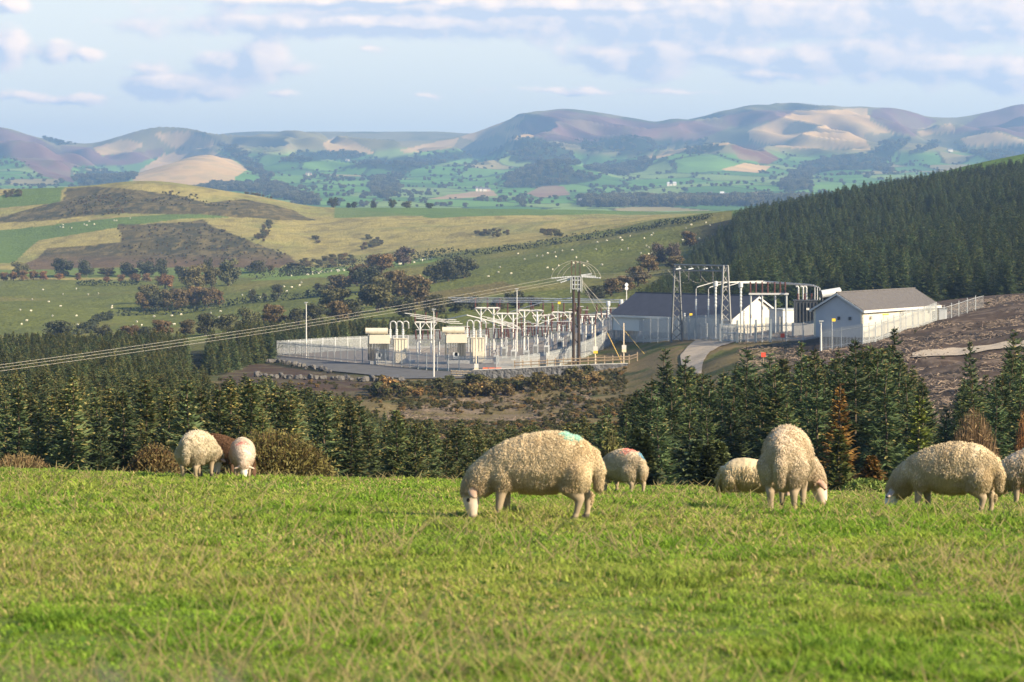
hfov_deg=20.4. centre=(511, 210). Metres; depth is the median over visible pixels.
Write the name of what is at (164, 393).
spruce tree
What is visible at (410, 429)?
spruce tree
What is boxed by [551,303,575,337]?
bus support
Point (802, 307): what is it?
power transformer
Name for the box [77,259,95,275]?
broadleaf tree
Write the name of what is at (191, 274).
broadleaf tree
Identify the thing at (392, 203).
broadleaf tree
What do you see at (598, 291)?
broadleaf tree
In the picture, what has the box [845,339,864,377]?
spruce tree
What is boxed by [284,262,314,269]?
broadleaf tree
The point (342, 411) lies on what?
spruce tree
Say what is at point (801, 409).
spruce tree
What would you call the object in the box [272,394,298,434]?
spruce tree
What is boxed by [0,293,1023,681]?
field
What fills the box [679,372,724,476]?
spruce tree
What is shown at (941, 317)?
wire fence
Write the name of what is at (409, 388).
gorse bush
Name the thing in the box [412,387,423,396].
gorse bush
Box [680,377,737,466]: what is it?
spruce tree
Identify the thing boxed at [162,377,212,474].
spruce tree
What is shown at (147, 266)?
broadleaf tree
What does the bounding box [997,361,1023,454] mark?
spruce tree
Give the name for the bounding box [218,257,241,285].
broadleaf tree
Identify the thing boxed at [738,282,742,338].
current transformer
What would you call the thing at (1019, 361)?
spruce tree
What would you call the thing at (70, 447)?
spruce tree
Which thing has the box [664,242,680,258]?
broadleaf tree
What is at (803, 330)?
palisade fence
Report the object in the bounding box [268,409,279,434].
spruce tree
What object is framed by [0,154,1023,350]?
hill
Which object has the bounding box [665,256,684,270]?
broadleaf tree
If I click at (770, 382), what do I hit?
spruce tree
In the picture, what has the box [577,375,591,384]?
gorse bush
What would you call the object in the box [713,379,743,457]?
spruce tree
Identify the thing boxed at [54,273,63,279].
broadleaf tree
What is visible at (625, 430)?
spruce tree
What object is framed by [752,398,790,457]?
spruce tree
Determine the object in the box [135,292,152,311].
broadleaf tree
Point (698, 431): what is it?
spruce tree
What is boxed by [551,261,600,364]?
twin pole
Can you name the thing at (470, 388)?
gorse bush
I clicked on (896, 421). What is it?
spruce tree
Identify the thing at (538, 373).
gorse bush
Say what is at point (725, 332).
steel gate
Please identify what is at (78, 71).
sky
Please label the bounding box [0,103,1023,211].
mountains
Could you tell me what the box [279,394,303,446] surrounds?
spruce tree
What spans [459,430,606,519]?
sheep
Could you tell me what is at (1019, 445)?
bare shrub
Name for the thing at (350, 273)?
broadleaf tree
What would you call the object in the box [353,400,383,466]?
spruce tree
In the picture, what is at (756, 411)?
spruce tree
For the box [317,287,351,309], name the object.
broadleaf tree
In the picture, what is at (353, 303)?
broadleaf tree
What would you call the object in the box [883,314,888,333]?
door
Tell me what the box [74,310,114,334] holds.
hedge
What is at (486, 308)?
bus support
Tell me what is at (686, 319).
palisade fence
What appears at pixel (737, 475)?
sheep
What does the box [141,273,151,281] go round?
broadleaf tree
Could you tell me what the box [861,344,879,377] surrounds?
spruce tree
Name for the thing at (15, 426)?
spruce tree
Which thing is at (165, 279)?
broadleaf tree
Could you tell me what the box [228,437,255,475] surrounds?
sheep
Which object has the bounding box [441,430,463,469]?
spruce tree
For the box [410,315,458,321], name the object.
connector tube
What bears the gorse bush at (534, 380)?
on the field
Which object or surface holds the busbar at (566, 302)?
on the bus support at (597, 314)
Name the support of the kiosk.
on the field
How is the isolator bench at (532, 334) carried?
on the field
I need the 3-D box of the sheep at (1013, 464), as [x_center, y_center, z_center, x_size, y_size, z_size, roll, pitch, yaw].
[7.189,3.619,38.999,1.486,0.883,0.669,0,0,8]
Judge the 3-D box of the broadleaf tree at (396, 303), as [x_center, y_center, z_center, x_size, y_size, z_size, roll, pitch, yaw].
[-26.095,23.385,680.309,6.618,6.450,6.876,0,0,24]
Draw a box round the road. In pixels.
[680,339,734,373]
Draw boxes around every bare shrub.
[952,408,1007,493]
[1008,410,1023,493]
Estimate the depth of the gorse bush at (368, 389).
353.13 m
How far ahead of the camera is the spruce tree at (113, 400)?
97.62 m
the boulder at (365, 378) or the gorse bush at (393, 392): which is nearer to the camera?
the gorse bush at (393, 392)
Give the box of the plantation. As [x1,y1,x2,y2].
[0,313,1018,459]
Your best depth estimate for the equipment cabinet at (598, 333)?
424.11 m
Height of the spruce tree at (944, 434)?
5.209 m
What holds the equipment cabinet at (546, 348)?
on the field
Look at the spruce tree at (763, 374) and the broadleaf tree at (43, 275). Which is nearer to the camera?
the spruce tree at (763, 374)
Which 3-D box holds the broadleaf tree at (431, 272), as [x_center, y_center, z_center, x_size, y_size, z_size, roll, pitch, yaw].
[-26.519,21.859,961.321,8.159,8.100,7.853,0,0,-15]
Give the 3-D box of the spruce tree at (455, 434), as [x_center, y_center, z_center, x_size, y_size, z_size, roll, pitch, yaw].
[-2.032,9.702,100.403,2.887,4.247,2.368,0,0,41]
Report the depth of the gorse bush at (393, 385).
346.99 m
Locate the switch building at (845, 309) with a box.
[809,287,941,337]
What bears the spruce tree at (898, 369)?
on the field
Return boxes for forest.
[630,157,1023,307]
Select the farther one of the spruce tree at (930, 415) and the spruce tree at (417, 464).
the spruce tree at (930, 415)
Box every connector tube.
[405,313,452,319]
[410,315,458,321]
[447,315,512,327]
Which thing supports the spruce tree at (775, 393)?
on the field
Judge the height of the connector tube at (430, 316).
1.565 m
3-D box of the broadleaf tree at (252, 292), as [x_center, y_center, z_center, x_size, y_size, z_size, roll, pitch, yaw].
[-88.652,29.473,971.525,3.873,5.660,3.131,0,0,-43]
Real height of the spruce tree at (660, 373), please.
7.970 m
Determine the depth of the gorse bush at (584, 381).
357.54 m
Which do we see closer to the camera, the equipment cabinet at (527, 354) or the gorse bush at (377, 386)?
the gorse bush at (377, 386)
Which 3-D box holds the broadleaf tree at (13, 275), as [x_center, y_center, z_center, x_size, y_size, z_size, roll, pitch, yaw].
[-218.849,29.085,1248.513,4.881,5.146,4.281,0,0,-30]
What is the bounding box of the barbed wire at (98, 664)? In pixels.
[0,658,248,681]
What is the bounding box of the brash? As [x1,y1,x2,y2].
[378,294,1023,438]
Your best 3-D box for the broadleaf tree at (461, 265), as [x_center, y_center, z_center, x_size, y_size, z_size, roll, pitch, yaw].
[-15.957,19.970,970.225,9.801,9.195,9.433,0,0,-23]
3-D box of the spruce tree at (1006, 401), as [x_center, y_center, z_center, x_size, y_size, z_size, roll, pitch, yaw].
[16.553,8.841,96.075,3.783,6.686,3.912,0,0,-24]
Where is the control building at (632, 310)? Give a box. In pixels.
[608,292,773,334]
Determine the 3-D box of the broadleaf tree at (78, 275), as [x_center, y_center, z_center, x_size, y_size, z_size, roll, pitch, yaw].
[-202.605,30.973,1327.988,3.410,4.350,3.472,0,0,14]
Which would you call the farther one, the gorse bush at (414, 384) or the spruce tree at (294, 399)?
the gorse bush at (414, 384)
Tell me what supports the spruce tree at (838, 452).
on the field
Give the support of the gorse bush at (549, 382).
on the field
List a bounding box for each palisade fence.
[276,334,434,354]
[277,341,519,370]
[435,309,611,347]
[520,330,635,367]
[609,314,722,342]
[642,322,813,342]
[820,302,935,349]
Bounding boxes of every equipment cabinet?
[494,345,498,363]
[502,337,506,357]
[511,340,515,359]
[524,340,529,362]
[533,334,537,353]
[544,335,549,353]
[557,333,562,348]
[567,330,571,346]
[580,323,583,342]
[586,324,591,344]
[596,321,600,342]
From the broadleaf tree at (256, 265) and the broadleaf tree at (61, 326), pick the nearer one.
the broadleaf tree at (61, 326)
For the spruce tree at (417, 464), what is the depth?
87.72 m
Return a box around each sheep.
[174,429,225,476]
[201,433,256,476]
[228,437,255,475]
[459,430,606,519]
[603,448,648,491]
[714,458,789,495]
[756,424,827,508]
[885,440,1006,510]
[987,448,1023,501]
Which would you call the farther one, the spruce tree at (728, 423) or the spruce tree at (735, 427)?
the spruce tree at (735, 427)
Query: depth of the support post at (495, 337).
457.25 m
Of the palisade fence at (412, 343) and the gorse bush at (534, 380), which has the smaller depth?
the gorse bush at (534, 380)
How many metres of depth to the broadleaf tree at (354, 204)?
1995.10 m
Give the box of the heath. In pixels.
[211,302,1022,441]
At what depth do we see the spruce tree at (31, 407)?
98.57 m
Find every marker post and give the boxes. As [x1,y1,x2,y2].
[474,330,478,368]
[593,325,597,363]
[622,323,625,362]
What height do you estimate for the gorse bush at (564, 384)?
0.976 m
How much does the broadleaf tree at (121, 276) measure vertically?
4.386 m
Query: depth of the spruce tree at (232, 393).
98.61 m
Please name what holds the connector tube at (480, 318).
on the support post
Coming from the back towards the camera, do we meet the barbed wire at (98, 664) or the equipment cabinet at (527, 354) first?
the equipment cabinet at (527, 354)
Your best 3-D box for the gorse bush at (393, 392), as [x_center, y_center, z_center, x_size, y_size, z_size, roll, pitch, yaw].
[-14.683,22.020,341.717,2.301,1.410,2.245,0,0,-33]
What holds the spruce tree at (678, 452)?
on the field
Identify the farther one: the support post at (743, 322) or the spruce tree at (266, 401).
the support post at (743, 322)
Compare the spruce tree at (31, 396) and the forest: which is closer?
the spruce tree at (31, 396)
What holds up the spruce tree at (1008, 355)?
on the field
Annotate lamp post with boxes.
[304,302,307,343]
[432,309,435,376]
[515,288,518,353]
[819,320,823,350]
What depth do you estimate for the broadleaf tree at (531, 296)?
691.26 m
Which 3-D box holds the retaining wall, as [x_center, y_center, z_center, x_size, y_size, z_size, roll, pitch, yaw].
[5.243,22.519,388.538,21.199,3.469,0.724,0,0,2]
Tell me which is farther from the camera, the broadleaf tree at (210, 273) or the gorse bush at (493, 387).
the broadleaf tree at (210, 273)
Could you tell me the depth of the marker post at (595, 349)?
391.88 m
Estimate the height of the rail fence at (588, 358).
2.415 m
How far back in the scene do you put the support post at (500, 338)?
433.39 m
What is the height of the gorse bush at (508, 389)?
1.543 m
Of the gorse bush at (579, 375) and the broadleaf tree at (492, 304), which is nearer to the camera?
the gorse bush at (579, 375)
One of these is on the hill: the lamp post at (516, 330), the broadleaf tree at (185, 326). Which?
the broadleaf tree at (185, 326)
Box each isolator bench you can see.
[415,329,440,355]
[446,326,469,352]
[487,328,515,355]
[500,322,530,346]
[521,326,548,353]
[545,315,571,341]
[550,321,571,349]
[576,314,596,338]
[600,308,611,332]
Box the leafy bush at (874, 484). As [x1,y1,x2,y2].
[842,477,887,492]
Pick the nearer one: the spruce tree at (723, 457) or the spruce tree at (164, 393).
the spruce tree at (723, 457)
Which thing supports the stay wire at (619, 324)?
attached to the field
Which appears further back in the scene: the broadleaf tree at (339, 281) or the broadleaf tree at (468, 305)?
the broadleaf tree at (339, 281)
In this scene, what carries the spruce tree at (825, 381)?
on the field
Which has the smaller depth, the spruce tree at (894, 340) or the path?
the spruce tree at (894, 340)
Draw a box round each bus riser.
[695,281,814,339]
[707,282,817,314]
[720,283,819,300]
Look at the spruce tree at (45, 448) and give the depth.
89.40 m
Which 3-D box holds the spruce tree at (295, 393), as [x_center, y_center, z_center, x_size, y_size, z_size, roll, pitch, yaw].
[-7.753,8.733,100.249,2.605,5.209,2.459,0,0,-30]
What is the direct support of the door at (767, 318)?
in the control building at (632, 310)
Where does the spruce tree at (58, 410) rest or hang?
on the field
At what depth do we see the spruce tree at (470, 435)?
109.74 m
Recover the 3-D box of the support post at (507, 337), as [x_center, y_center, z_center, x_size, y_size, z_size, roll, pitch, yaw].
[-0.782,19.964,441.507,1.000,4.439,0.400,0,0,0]
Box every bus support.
[414,312,436,352]
[474,298,500,352]
[496,303,518,337]
[518,301,543,349]
[532,305,553,342]
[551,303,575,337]
[581,306,596,332]
[596,304,619,334]
[749,282,788,334]
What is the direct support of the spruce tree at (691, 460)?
on the field
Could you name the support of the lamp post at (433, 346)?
on the tarmac
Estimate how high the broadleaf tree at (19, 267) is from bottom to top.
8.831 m
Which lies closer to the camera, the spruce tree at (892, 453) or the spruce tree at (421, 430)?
the spruce tree at (892, 453)
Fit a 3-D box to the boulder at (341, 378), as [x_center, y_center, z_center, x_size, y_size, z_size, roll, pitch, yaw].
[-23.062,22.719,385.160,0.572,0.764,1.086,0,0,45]
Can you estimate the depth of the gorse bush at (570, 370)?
369.82 m
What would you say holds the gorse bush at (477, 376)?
on the field
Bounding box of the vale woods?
[0,134,1019,206]
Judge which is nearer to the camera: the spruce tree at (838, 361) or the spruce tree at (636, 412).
the spruce tree at (636, 412)
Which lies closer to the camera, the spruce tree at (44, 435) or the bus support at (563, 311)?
the spruce tree at (44, 435)
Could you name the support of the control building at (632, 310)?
on the field
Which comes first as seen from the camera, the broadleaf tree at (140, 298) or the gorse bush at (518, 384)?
the gorse bush at (518, 384)
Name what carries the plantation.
on the field
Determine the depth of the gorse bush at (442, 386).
349.61 m
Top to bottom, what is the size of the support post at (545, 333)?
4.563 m
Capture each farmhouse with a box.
[476,187,490,190]
[667,182,675,185]
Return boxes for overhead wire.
[0,281,551,367]
[1,278,550,364]
[3,283,555,370]
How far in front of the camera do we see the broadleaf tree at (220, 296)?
987.61 m
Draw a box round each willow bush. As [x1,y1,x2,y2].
[123,438,180,473]
[208,422,338,476]
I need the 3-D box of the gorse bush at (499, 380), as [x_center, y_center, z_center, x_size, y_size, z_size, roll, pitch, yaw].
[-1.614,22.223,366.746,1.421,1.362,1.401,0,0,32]
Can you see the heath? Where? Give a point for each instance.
(548, 423)
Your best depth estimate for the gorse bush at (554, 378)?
356.74 m
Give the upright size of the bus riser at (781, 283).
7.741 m
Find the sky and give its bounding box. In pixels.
[0,0,1023,143]
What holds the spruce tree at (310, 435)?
on the field
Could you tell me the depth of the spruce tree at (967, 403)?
99.39 m
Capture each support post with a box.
[485,323,487,352]
[494,322,495,349]
[498,325,503,355]
[506,325,509,352]
[544,321,546,344]
[549,314,552,346]
[556,312,561,337]
[562,313,564,346]
[743,310,744,338]
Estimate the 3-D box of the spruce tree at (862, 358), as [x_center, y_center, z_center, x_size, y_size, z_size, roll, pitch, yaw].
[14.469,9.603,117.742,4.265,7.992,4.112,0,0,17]
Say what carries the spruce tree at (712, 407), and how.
on the field
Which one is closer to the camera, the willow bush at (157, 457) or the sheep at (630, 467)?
the sheep at (630, 467)
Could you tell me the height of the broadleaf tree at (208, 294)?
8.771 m
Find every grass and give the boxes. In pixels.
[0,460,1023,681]
[0,466,1023,681]
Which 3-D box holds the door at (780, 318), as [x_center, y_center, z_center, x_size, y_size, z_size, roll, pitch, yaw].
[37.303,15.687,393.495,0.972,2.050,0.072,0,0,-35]
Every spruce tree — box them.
[0,380,34,459]
[0,401,23,464]
[13,398,39,456]
[18,411,57,467]
[23,394,40,433]
[32,428,55,468]
[33,397,62,445]
[37,424,51,465]
[44,376,96,469]
[44,389,86,469]
[51,394,79,466]
[80,396,117,469]
[82,410,121,470]
[96,389,143,471]
[105,389,127,463]
[115,379,166,464]
[126,390,158,436]
[127,418,145,464]
[131,431,152,458]
[154,389,180,453]
[156,391,172,431]
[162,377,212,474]
[169,389,194,447]
[181,390,216,473]
[202,388,238,465]
[203,404,220,427]
[213,381,245,431]
[228,414,247,438]
[231,378,273,436]
[235,400,253,431]
[247,395,272,436]
[249,412,272,438]
[261,394,271,413]
[264,386,278,425]
[267,388,284,424]
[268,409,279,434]
[272,391,309,444]
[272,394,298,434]
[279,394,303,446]
[286,385,308,440]
[288,389,310,442]
[305,416,334,448]
[307,395,353,476]
[322,405,353,476]
[333,399,373,477]
[334,408,375,476]
[336,405,346,429]
[348,404,382,477]
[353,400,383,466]
[359,425,389,478]
[375,409,416,477]
[381,437,398,466]
[386,432,410,473]
[398,420,409,445]
[398,420,420,477]
[398,423,433,477]
[408,422,428,461]
[413,428,447,478]
[426,434,449,476]
[432,437,459,478]
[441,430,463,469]
[443,427,469,478]
[455,455,469,478]
[459,427,473,460]
[461,437,478,475]
[468,436,487,465]
[520,427,529,434]
[563,422,570,432]
[568,423,575,433]
[570,421,592,482]
[588,415,609,454]
[592,425,621,482]
[600,406,618,437]
[617,388,641,445]
[619,390,643,436]
[619,414,631,447]
[620,384,681,481]
[622,428,644,483]
[624,380,686,484]
[624,400,644,444]
[625,431,667,485]
[646,398,683,485]
[651,348,688,424]
[652,396,681,480]
[659,369,674,418]
[661,388,685,479]
[663,378,688,458]
[666,355,700,437]
[670,394,702,482]
[675,439,703,486]
[677,408,721,483]
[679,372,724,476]
[679,408,720,483]
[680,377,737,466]
[687,382,721,438]
[690,443,722,486]
[710,369,737,421]
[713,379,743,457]
[714,441,732,465]
[720,384,753,457]
[721,400,755,461]
[726,402,746,460]
[727,345,764,427]
[733,390,774,458]
[734,376,753,430]
[739,374,766,446]
[739,376,766,455]
[741,368,798,459]
[742,366,794,441]
[745,353,787,425]
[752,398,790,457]
[769,396,816,456]
[786,383,799,427]
[788,341,813,421]
[792,348,829,433]
[793,384,828,455]
[799,375,851,477]
[802,388,818,438]
[811,375,849,459]
[814,348,894,474]
[821,349,851,406]
[824,429,855,490]
[825,353,861,449]
[844,348,909,464]
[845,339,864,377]
[846,368,890,468]
[849,361,874,404]
[850,346,871,408]
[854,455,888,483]
[857,360,912,481]
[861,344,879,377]
[871,343,901,410]
[871,377,905,462]
[878,327,915,399]
[885,356,914,410]
[888,354,920,440]
[892,381,943,462]
[894,379,920,445]
[896,395,933,492]
[898,397,921,443]
[919,425,932,445]
[932,418,955,443]
[934,405,956,442]
[945,342,985,420]
[945,399,969,442]
[950,376,997,441]
[974,397,992,424]
[975,373,991,407]
[979,390,1015,491]
[981,374,1019,454]
[981,387,1016,451]
[984,376,1013,423]
[995,329,1023,416]
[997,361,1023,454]
[999,358,1021,422]
[1001,346,1023,438]
[1001,375,1023,438]
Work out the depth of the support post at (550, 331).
441.09 m
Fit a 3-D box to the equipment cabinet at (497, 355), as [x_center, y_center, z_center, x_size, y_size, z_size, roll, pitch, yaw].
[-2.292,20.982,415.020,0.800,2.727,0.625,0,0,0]
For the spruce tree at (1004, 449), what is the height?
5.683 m
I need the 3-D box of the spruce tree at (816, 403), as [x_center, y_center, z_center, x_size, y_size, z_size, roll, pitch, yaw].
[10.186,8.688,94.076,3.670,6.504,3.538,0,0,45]
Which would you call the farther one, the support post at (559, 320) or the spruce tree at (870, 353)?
the support post at (559, 320)
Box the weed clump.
[0,450,49,468]
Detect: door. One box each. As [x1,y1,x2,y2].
[766,317,768,330]
[779,317,781,331]
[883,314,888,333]
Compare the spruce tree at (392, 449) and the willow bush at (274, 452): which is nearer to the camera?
the willow bush at (274, 452)
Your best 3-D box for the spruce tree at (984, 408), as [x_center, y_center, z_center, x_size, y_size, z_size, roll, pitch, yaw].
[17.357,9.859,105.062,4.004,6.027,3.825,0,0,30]
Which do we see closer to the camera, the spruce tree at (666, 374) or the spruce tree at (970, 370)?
the spruce tree at (666, 374)
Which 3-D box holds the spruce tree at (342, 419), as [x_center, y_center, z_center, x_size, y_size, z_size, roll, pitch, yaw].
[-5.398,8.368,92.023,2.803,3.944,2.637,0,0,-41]
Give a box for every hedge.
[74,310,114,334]
[75,279,139,285]
[116,288,330,315]
[249,246,460,278]
[458,229,613,256]
[615,213,712,234]
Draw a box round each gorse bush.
[364,387,372,395]
[369,381,382,394]
[369,383,385,396]
[372,374,385,384]
[377,383,390,394]
[380,376,399,389]
[380,388,391,397]
[380,388,396,398]
[389,382,406,394]
[396,383,413,396]
[397,387,406,395]
[408,382,425,393]
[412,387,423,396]
[430,377,446,388]
[436,382,447,392]
[442,375,454,386]
[447,387,461,398]
[456,382,465,391]
[462,373,474,384]
[462,384,483,397]
[471,374,484,381]
[476,382,487,395]
[481,380,492,386]
[483,384,504,395]
[495,378,503,384]
[504,385,514,395]
[509,374,524,381]
[511,380,524,390]
[524,374,545,391]
[531,371,544,375]
[540,374,556,382]
[543,378,554,386]
[550,375,560,386]
[557,373,575,385]
[559,382,567,388]
[561,366,578,375]
[568,381,578,386]
[570,370,584,377]
[574,373,587,383]
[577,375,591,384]
[578,379,587,385]
[579,365,594,370]
[588,371,604,383]
[600,429,622,483]
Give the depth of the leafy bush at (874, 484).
56.80 m
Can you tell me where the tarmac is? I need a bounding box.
[275,355,471,377]
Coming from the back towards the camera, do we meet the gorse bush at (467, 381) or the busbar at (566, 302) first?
the busbar at (566, 302)
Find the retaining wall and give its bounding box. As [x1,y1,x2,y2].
[473,363,627,378]
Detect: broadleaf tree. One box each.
[0,272,7,280]
[8,271,18,280]
[10,261,29,274]
[19,270,28,280]
[29,270,38,279]
[39,271,47,279]
[41,319,79,336]
[51,258,74,276]
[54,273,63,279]
[74,272,81,279]
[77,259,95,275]
[92,324,113,337]
[97,267,115,275]
[116,274,124,280]
[118,325,138,335]
[119,262,138,275]
[129,273,140,280]
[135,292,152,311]
[136,260,157,275]
[137,284,159,293]
[137,326,152,335]
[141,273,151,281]
[145,290,162,311]
[152,320,173,334]
[153,258,168,274]
[154,273,173,288]
[159,288,174,309]
[171,288,188,309]
[173,266,184,275]
[178,264,206,287]
[178,319,195,334]
[181,282,194,297]
[187,286,202,306]
[195,313,216,334]
[199,287,218,306]
[202,257,212,278]
[202,267,220,286]
[214,290,224,304]
[214,314,238,331]
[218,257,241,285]
[237,306,260,324]
[243,260,267,272]
[247,289,256,301]
[261,304,286,325]
[270,284,285,298]
[283,307,305,326]
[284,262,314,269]
[301,303,326,321]
[312,283,324,292]
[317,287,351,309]
[323,274,351,289]
[323,300,351,320]
[327,197,337,207]
[331,298,364,318]
[346,264,368,285]
[350,201,357,207]
[351,264,381,288]
[354,275,398,311]
[364,254,377,265]
[370,201,376,207]
[370,253,395,273]
[378,270,412,297]
[388,199,396,207]
[389,295,417,316]
[392,246,415,264]
[401,201,411,207]
[401,274,432,304]
[420,293,448,314]
[422,264,443,282]
[425,202,434,208]
[435,258,460,280]
[443,296,467,312]
[452,256,479,277]
[464,295,482,309]
[488,297,506,308]
[503,290,527,307]
[524,295,543,306]
[583,285,605,298]
[600,278,624,295]
[616,275,636,289]
[625,266,651,286]
[635,254,660,272]
[650,242,666,264]
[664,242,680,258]
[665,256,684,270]
[680,231,698,246]
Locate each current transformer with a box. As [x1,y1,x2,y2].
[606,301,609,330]
[713,281,717,323]
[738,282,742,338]
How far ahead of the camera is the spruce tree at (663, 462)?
92.78 m
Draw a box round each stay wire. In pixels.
[582,282,619,358]
[585,284,643,353]
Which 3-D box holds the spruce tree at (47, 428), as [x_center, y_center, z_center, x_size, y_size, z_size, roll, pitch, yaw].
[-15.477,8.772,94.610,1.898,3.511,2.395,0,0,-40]
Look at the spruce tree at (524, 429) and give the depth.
112.37 m
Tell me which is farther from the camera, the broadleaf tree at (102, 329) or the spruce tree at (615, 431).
the broadleaf tree at (102, 329)
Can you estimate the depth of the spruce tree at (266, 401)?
110.04 m
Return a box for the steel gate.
[721,319,771,342]
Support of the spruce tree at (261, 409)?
on the field
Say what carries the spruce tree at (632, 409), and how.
on the field
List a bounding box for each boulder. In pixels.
[254,371,259,376]
[338,376,344,380]
[362,376,368,381]
[368,375,374,380]
[398,376,405,381]
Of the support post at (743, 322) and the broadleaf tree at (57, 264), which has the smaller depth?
the support post at (743, 322)
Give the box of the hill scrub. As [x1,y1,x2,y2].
[3,189,563,267]
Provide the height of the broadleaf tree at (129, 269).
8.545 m
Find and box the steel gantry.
[670,264,731,342]
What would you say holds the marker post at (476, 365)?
on the field
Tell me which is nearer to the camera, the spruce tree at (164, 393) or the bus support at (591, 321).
the spruce tree at (164, 393)
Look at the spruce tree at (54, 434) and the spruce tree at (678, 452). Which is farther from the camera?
the spruce tree at (678, 452)
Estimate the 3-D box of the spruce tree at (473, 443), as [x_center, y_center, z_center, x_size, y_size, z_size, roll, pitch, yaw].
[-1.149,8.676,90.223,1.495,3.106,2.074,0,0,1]
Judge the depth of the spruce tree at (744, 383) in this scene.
113.66 m
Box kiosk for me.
[938,308,947,319]
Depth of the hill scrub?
1621.07 m
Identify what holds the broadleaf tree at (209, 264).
on the hill
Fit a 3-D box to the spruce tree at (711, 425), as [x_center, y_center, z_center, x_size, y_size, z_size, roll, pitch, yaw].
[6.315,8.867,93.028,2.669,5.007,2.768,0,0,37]
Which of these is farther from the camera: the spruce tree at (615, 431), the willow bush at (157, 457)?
the spruce tree at (615, 431)
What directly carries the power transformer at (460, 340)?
on the field
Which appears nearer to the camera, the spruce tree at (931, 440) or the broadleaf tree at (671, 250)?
the spruce tree at (931, 440)
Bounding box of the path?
[912,340,1023,356]
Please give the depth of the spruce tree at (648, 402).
94.90 m
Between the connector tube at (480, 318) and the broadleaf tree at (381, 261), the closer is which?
the connector tube at (480, 318)
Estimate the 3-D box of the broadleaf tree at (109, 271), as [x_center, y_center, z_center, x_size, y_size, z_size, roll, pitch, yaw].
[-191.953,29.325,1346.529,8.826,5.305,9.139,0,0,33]
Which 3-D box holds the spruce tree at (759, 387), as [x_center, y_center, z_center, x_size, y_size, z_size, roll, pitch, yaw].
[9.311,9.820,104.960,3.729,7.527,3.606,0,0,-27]
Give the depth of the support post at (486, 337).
443.83 m
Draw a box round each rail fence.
[451,370,472,376]
[514,352,637,367]
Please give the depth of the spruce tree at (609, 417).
108.68 m
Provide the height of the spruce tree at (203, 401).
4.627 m
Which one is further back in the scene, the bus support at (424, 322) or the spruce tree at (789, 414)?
the bus support at (424, 322)
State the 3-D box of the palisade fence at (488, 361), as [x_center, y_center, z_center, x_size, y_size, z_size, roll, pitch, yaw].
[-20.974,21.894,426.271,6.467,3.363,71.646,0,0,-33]
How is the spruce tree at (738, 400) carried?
on the field
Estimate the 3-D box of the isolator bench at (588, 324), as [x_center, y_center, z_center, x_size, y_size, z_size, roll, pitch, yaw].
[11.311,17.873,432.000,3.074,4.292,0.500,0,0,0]
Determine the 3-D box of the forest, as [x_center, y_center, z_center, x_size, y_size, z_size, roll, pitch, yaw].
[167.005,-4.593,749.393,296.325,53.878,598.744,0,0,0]
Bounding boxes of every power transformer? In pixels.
[365,321,412,363]
[442,320,485,363]
[792,287,840,335]
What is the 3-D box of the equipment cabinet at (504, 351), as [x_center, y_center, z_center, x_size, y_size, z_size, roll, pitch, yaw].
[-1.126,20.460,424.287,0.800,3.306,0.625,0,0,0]
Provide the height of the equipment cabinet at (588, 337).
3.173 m
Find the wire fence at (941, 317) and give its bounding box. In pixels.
[936,295,983,320]
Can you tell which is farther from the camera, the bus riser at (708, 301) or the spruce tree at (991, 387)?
the bus riser at (708, 301)
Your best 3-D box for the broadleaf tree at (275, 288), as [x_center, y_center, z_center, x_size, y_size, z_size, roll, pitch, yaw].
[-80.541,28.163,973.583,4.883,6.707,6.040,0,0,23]
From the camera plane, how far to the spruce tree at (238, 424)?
90.62 m
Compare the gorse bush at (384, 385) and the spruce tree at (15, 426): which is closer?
the spruce tree at (15, 426)
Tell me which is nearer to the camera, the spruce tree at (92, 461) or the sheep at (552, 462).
the sheep at (552, 462)
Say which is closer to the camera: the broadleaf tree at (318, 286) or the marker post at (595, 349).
the marker post at (595, 349)
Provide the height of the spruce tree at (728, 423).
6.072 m
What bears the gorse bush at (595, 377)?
on the field
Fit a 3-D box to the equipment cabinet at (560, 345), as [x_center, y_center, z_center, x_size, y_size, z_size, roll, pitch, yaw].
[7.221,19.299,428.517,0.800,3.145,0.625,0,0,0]
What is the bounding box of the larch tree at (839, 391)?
[819,383,860,490]
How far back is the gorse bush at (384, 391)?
340.84 m
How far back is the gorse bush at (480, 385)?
346.47 m
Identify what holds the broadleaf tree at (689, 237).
on the hill
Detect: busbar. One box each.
[482,300,624,301]
[510,297,571,311]
[518,302,618,302]
[527,298,623,299]
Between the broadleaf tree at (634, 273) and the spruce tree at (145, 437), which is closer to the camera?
the spruce tree at (145, 437)
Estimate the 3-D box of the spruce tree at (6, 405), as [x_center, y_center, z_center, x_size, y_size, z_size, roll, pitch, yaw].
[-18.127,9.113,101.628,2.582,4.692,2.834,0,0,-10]
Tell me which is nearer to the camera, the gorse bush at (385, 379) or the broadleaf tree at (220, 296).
the gorse bush at (385, 379)
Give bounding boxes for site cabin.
[768,308,793,331]
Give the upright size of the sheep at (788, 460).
0.926 m
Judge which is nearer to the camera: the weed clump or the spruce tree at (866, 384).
the weed clump
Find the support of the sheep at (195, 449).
on the field
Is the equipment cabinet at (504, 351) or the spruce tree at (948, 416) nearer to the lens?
the spruce tree at (948, 416)
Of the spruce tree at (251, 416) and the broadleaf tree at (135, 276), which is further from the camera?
the broadleaf tree at (135, 276)

